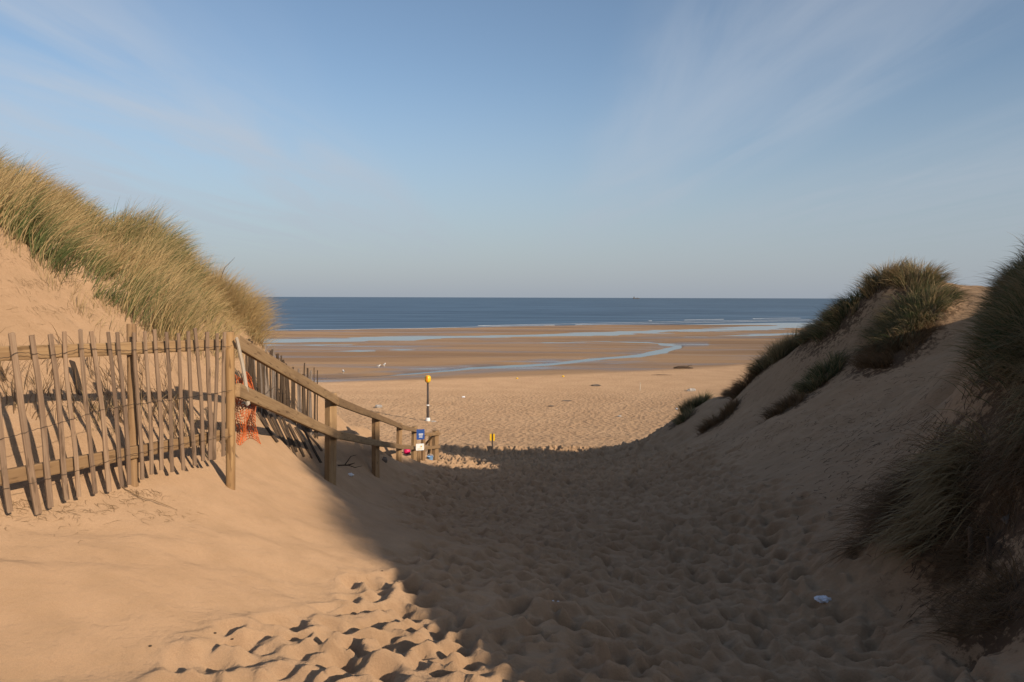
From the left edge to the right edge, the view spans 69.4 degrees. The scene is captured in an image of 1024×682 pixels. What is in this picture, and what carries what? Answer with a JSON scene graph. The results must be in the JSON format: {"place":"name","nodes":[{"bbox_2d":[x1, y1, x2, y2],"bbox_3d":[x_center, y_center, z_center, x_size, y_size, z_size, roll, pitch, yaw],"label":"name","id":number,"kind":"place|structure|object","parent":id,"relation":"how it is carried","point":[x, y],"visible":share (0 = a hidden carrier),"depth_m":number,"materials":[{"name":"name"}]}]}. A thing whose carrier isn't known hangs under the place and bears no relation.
{"place":"outdoors","nodes":[
{"label":"outdoors","id":0,"kind":"place"},
{"bbox_2d":[0,206,1023,681],"bbox_3d":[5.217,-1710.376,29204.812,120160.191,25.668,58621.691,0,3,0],"label":"sand ground","id":1,"kind":"structure","parent":0,"point":[644,538],"depth_m":6.18,"materials":[{"name":"beige sand"}]},
{"bbox_2d":[0,367,5,381],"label":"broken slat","id":2,"kind":"object","parent":1,"relation":"on","point":[1,374],"visible":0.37,"depth_m":5.32,"materials":[{"name":"brown wood"}]},
{"bbox_2d":[69,360,82,395],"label":"broken slat","id":3,"kind":"object","parent":1,"relation":"on","point":[73,367],"visible":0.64,"depth_m":5.85,"materials":[{"name":"brown wood"}]},
{"bbox_2d":[0,254,201,541],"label":"straw litter","id":4,"kind":"object","parent":1,"relation":"on","point":[71,488],"visible":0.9,"depth_m":4.78,"materials":[{"name":"beige plant"}]},
{"bbox_2d":[0,211,220,381],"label":"dry shoots","id":5,"kind":"object","parent":1,"relation":"on","point":[20,238],"visible":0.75,"depth_m":7.24,"materials":[{"name":"plant"}]},
{"bbox_2d":[0,317,225,457],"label":"dead stems","id":6,"kind":"object","parent":1,"relation":"on","point":[108,395],"visible":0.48,"depth_m":5.84,"materials":[{"name":"brown plant"}]},
{"bbox_2d":[1,377,225,461],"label":"fence litter","id":7,"kind":"object","parent":1,"relation":"on","point":[98,413],"visible":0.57,"depth_m":5.48,"materials":[{"name":"plant"}]},
{"bbox_2d":[0,324,234,514],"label":"paling fence","id":8,"kind":"object","parent":1,"relation":"on","point":[131,452],"visible":0.99,"depth_m":4.80,"materials":[{"name":"brown wood"}]},
{"bbox_2d":[0,145,260,364],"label":"marram grass","id":9,"kind":"structure","parent":1,"relation":"on","point":[65,217],"depth_m":8.44,"materials":[{"name":"plant"}]},
{"bbox_2d":[123,487,173,508],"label":"dry stalk","id":10,"kind":"object","parent":1,"relation":"on","point":[145,498],"visible":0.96,"depth_m":4.88,"materials":[{"name":"plant"}]},
{"bbox_2d":[185,250,297,353],"bbox_3d":[-4.743,-0.704,12.248,2.647,2.011,2.271,0,3,0],"label":"grass tussock","id":11,"kind":"object","parent":1,"relation":"on","point":[252,310],"depth_m":12.11,"materials":[{"name":"plant"}]},
{"bbox_2d":[257,412,278,441],"bbox_3d":[-2.649,0.931,8.011,0.382,0.292,0.040,3,4,40],"label":"fallen slat","id":12,"kind":"object","parent":1,"relation":"on","point":[267,427],"visible":1,"depth_m":8.00,"materials":[{"name":"brown wood"}]},
{"bbox_2d":[263,409,281,439],"bbox_3d":[-2.855,0.990,8.802,0.342,0.358,0.041,3,4,39],"label":"fallen slat","id":13,"kind":"object","parent":1,"relation":"on","point":[271,422],"visible":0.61,"depth_m":8.79,"materials":[{"name":"brown wood"}]},
{"bbox_2d":[269,414,290,449],"bbox_3d":[-2.809,1.101,8.937,0.398,0.409,0.042,3,4,39],"label":"fallen slat","id":14,"kind":"object","parent":1,"relation":"on","point":[278,429],"visible":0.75,"depth_m":8.94,"materials":[{"name":"brown wood"}]},
{"bbox_2d":[245,339,317,438],"bbox_3d":[-3.069,0.833,10.133,0.108,1.949,3.755,0,3,-3],"label":"paling fence","id":15,"kind":"object","parent":1,"relation":"on","point":[279,386],"visible":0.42,"depth_m":9.72,"materials":[{"name":"wood"}]},
{"bbox_2d":[276,414,297,457],"bbox_3d":[-2.758,1.143,9.040,0.416,0.532,0.041,3,4,39],"label":"fallen slat","id":16,"kind":"object","parent":1,"relation":"on","point":[285,433],"visible":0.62,"depth_m":9.04,"materials":[{"name":"brown wood"}]},
{"bbox_2d":[282,417,297,451],"bbox_3d":[-2.772,1.166,9.225,0.296,0.409,0.038,3,4,37],"label":"fallen slat","id":17,"kind":"object","parent":1,"relation":"on","point":[289,434],"visible":0.91,"depth_m":9.22,"materials":[{"name":"brown wood"}]},
{"bbox_2d":[288,423,304,456],"bbox_3d":[-2.728,1.252,9.370,0.327,0.395,0.042,3,4,39],"label":"fallen slat","id":18,"kind":"object","parent":1,"relation":"on","point":[296,439],"visible":1,"depth_m":9.37,"materials":[{"name":"brown wood"}]},
{"bbox_2d":[294,427,312,458],"bbox_3d":[-2.732,1.333,9.705,0.365,0.382,0.044,3,4,40],"label":"fallen slat","id":19,"kind":"object","parent":1,"relation":"on","point":[303,440],"visible":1,"depth_m":9.71,"materials":[{"name":"brown wood"}]},
{"bbox_2d":[301,425,321,462],"bbox_3d":[-2.716,1.391,10.004,0.435,0.461,0.040,3,4,40],"label":"fallen slat","id":20,"kind":"object","parent":1,"relation":"on","point":[311,445],"visible":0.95,"depth_m":9.99,"materials":[{"name":"brown wood"}]},
{"bbox_2d":[307,433,322,450],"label":"fallen slat","id":21,"kind":"object","parent":1,"relation":"on","point":[314,441],"visible":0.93,"depth_m":10.57,"materials":[{"name":"brown wood"}]},
{"bbox_2d":[234,335,439,485],"bbox_3d":[-2.498,2.199,15.967,0.667,5.693,20.256,0,3,-2],"label":"post and rail fence","id":22,"kind":"object","parent":1,"relation":"on","point":[328,428],"visible":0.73,"depth_m":9.43,"materials":[{"name":"brown wood"}]},
{"bbox_2d":[235,337,249,405],"bbox_3d":[-2.111,0.246,5.809,0.035,0.577,0.356,0,3,-7],"label":"stake","id":23,"kind":"object","parent":22,"relation":"attached to","point":[243,370],"visible":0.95,"depth_m":5.77,"materials":[{"name":"white wood"}]},
{"bbox_2d":[235,372,260,444],"bbox_3d":[-2.257,0.566,6.253,0.299,0.637,0.175,3,4,35],"label":"safety netting","id":24,"kind":"object","parent":22,"relation":"attached to","point":[248,421],"visible":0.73,"depth_m":6.27,"materials":[{"name":"orange plastic"}]},
{"bbox_2d":[338,455,359,467],"bbox_3d":[-2.471,1.734,10.677,0.633,0.167,0.139,0,3,0],"label":"stick","id":25,"kind":"object","parent":1,"relation":"on","point":[345,464],"visible":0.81,"depth_m":10.64,"materials":[{"name":"brown wood"}]},
{"bbox_2d":[403,449,410,454],"bbox_3d":[-3.404,3.551,23.990,0.240,0.285,0.236,0,3,0],"label":"buoy","id":26,"kind":"object","parent":1,"relation":"on","point":[407,451],"visible":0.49,"depth_m":23.90,"materials":[{"name":"pink plastic"}]},
{"bbox_2d":[416,429,424,462],"bbox_3d":[-2.545,3.069,20.503,0.238,1.267,0.128,-1,3,-11],"label":"beach sign","id":27,"kind":"object","parent":1,"relation":"on","point":[420,435],"visible":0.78,"depth_m":20.44,"materials":[{"name":"white plastic"}]},
{"bbox_2d":[425,375,430,420],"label":"beach marker","id":28,"kind":"object","parent":1,"relation":"on","point":[427,379],"visible":0.94,"depth_m":47.23,"materials":[{"name":"metal"}]},
{"bbox_2d":[490,433,494,447],"bbox_3d":[-0.882,4.578,33.247,0.216,0.846,0.095,0,3,0],"label":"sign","id":29,"kind":"object","parent":1,"relation":"on","point":[492,437],"visible":0.88,"depth_m":33.19,"materials":[{"name":"metal"}]},
{"bbox_2d":[261,323,812,379],"bbox_3d":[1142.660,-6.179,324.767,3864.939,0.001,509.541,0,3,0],"label":"tidal pools","id":30,"kind":"object","parent":1,"relation":"on","point":[415,338],"visible":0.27,"depth_m":170.44,"materials":[{"name":"liquid"}]},
{"bbox_2d":[669,407,695,424],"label":"grass tussock","id":31,"kind":"object","parent":1,"relation":"on","point":[679,419],"depth_m":24.80,"materials":[{"name":"green plant"}]},
{"bbox_2d":[674,365,692,368],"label":"driftwood","id":32,"kind":"object","parent":1,"relation":"on","point":[677,367],"visible":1,"depth_m":98.07,"materials":[{"name":"brown wood"}]},
{"bbox_2d":[672,390,716,412],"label":"grass tussock","id":33,"kind":"object","parent":1,"relation":"on","point":[695,401],"depth_m":25.57,"materials":[{"name":"green plant"}]},
{"bbox_2d":[693,396,742,434],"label":"grass tussock","id":34,"kind":"object","parent":1,"relation":"on","point":[708,422],"depth_m":20.57,"materials":[{"name":"green plant"}]},
{"bbox_2d":[716,389,731,396],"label":"grass tussock","id":35,"kind":"object","parent":1,"relation":"on","point":[724,393],"depth_m":24.62,"materials":[{"name":"green plant"}]},
{"bbox_2d":[721,358,765,399],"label":"grass tussock","id":36,"kind":"object","parent":1,"relation":"on","point":[740,385],"depth_m":21.76,"materials":[{"name":"green plant"}]},
{"bbox_2d":[739,346,776,376],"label":"grass tussock","id":37,"kind":"object","parent":1,"relation":"on","point":[766,363],"depth_m":21.40,"materials":[{"name":"green plant"}]},
{"bbox_2d":[759,327,803,365],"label":"grass tussock","id":38,"kind":"object","parent":1,"relation":"on","point":[784,349],"depth_m":20.68,"materials":[{"name":"green plant"}]},
{"bbox_2d":[758,387,809,420],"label":"grass tussock","id":39,"kind":"object","parent":1,"relation":"on","point":[787,403],"depth_m":16.23,"materials":[{"name":"green plant"}]},
{"bbox_2d":[788,298,850,344],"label":"grass tussock","id":40,"kind":"object","parent":1,"relation":"on","point":[802,338],"depth_m":19.35,"materials":[{"name":"green plant"}]},
{"bbox_2d":[788,347,853,395],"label":"grass tussock","id":41,"kind":"object","parent":1,"relation":"on","point":[834,362],"depth_m":16.57,"materials":[{"name":"green plant"}]},
{"bbox_2d":[814,595,831,602],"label":"crumpled litter","id":42,"kind":"object","parent":1,"relation":"on","point":[822,599],"visible":1,"depth_m":5.78,"materials":[{"name":"white plastic"}]},
{"bbox_2d":[799,267,879,343],"bbox_3d":[8.242,-0.893,18.053,2.557,2.063,2.303,2,4,25],"label":"grass tussock","id":43,"kind":"object","parent":1,"relation":"on","point":[832,317],"depth_m":17.96,"materials":[{"name":"green plant"}]},
{"bbox_2d":[709,342,1023,650],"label":"plant debris","id":44,"kind":"object","parent":1,"relation":"on","point":[1001,546],"visible":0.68,"depth_m":5.57,"materials":[{"name":"plant"}]},
{"bbox_2d":[803,425,941,572],"bbox_3d":[2.915,1.351,6.216,1.078,1.270,1.049,-2,4,-35],"label":"grass tussock","id":45,"kind":"object","parent":1,"relation":"on","point":[879,498],"depth_m":6.12,"materials":[{"name":"green plant"}]},
{"bbox_2d":[850,254,920,300],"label":"grass tussock","id":46,"kind":"object","parent":1,"relation":"on","point":[872,288],"depth_m":17.20,"materials":[{"name":"green plant"}]},
{"bbox_2d":[842,309,945,369],"bbox_3d":[7.693,-0.031,15.016,1.929,1.326,2.002,0,3,0],"label":"grass tussock","id":47,"kind":"object","parent":1,"relation":"on","point":[865,359],"depth_m":14.84,"materials":[{"name":"green plant"}]},
{"bbox_2d":[852,403,967,517],"bbox_3d":[3.257,1.062,6.108,0.846,1.067,0.886,2,4,32],"label":"grass tussock","id":48,"kind":"object","parent":1,"relation":"on","point":[909,463],"depth_m":6.20,"materials":[{"name":"green plant"}]},
{"bbox_2d":[841,274,980,356],"bbox_3d":[8.367,-0.537,15.537,2.818,1.911,2.682,0,3,0],"label":"grass tussock","id":49,"kind":"object","parent":1,"relation":"on","point":[934,297],"depth_m":15.46,"materials":[{"name":"green plant"}]},
{"bbox_2d":[878,254,960,298],"bbox_3d":[9.147,-1.460,16.618,1.729,1.100,1.698,-2,4,-34],"label":"grass tussock","id":50,"kind":"object","parent":1,"relation":"on","point":[902,278],"depth_m":16.55,"materials":[{"name":"green plant"}]},
{"bbox_2d":[837,403,1013,578],"bbox_3d":[3.118,1.125,5.528,1.215,1.318,0.930,-2,4,-29],"label":"grass tussock","id":51,"kind":"object","parent":1,"relation":"on","point":[930,504],"depth_m":5.52,"materials":[{"name":"green plant"}]},
{"bbox_2d":[891,530,1023,658],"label":"grass tussock","id":52,"kind":"object","parent":1,"relation":"on","point":[988,595],"depth_m":4.48,"materials":[{"name":"green plant"}]},
{"bbox_2d":[907,456,1023,609],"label":"grass tussock","id":53,"kind":"object","parent":1,"relation":"on","point":[955,550],"depth_m":5.10,"materials":[{"name":"green plant"}]},
{"bbox_2d":[967,527,972,569],"bbox_3d":[3.125,1.452,5.050,0.068,0.380,0.034,-3,4,-40],"label":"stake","id":54,"kind":"object","parent":1,"relation":"on","point":[970,536],"visible":0.66,"depth_m":5.03,"materials":[{"name":"brown wood"}]},
{"bbox_2d":[926,377,1023,521],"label":"grass tussock","id":55,"kind":"object","parent":1,"relation":"on","point":[1018,461],"depth_m":5.15,"materials":[{"name":"green plant"}]},
{"bbox_2d":[928,245,1023,405],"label":"grass tussock","id":56,"kind":"object","parent":1,"relation":"on","point":[1004,319],"depth_m":5.97,"materials":[{"name":"green plant"}]},
{"bbox_2d":[985,536,991,571],"bbox_3d":[3.088,1.427,4.798,0.053,0.326,0.048,0,3,0],"label":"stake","id":57,"kind":"object","parent":1,"relation":"on","point":[988,543],"visible":0.57,"depth_m":4.78,"materials":[{"name":"brown wood"}]},
{"bbox_2d":[955,227,1023,369],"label":"marram grass","id":58,"kind":"structure","parent":1,"relation":"on","point":[1005,265],"depth_m":9.51,"materials":[{"name":"green plant"}]},
{"bbox_2d":[962,329,1023,484],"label":"grass tussock","id":59,"kind":"object","parent":1,"relation":"on","point":[1018,433],"depth_m":5.28,"materials":[{"name":"green plant"}]},
{"bbox_2d":[972,312,1023,438],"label":"grass tussock","id":60,"kind":"object","parent":1,"relation":"on","point":[1007,369],"depth_m":5.64,"materials":[{"name":"green plant"}]},
{"bbox_2d":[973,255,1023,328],"bbox_3d":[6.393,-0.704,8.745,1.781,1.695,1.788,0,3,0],"label":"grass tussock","id":61,"kind":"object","parent":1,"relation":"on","point":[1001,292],"depth_m":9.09,"materials":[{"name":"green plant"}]},
{"bbox_2d":[1001,514,1008,523],"bbox_3d":[3.484,1.145,5.008,0.363,0.182,0.047,0,3,-8],"label":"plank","id":62,"kind":"object","parent":1,"relation":"on","point":[1005,518],"visible":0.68,"depth_m":4.99,"materials":[{"name":"brown wood"}]},
{"bbox_2d":[0,0,1023,298],"label":"sky","id":63,"kind":"structure","parent":0,"point":[319,148],"materials":[{"name":"blue"}]},
{"bbox_2d":[251,297,850,330],"bbox_3d":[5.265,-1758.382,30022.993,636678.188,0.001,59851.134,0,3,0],"label":"sea","id":64,"kind":"structure","parent":0,"point":[345,313],"depth_m":498.92,"materials":[{"name":"liquid"}]},
{"bbox_2d":[303,318,763,329],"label":"surf","id":65,"kind":"structure","parent":64,"relation":"on","point":[532,325],"depth_m":249.39,"materials":[{"name":"liquid"}]}
]}

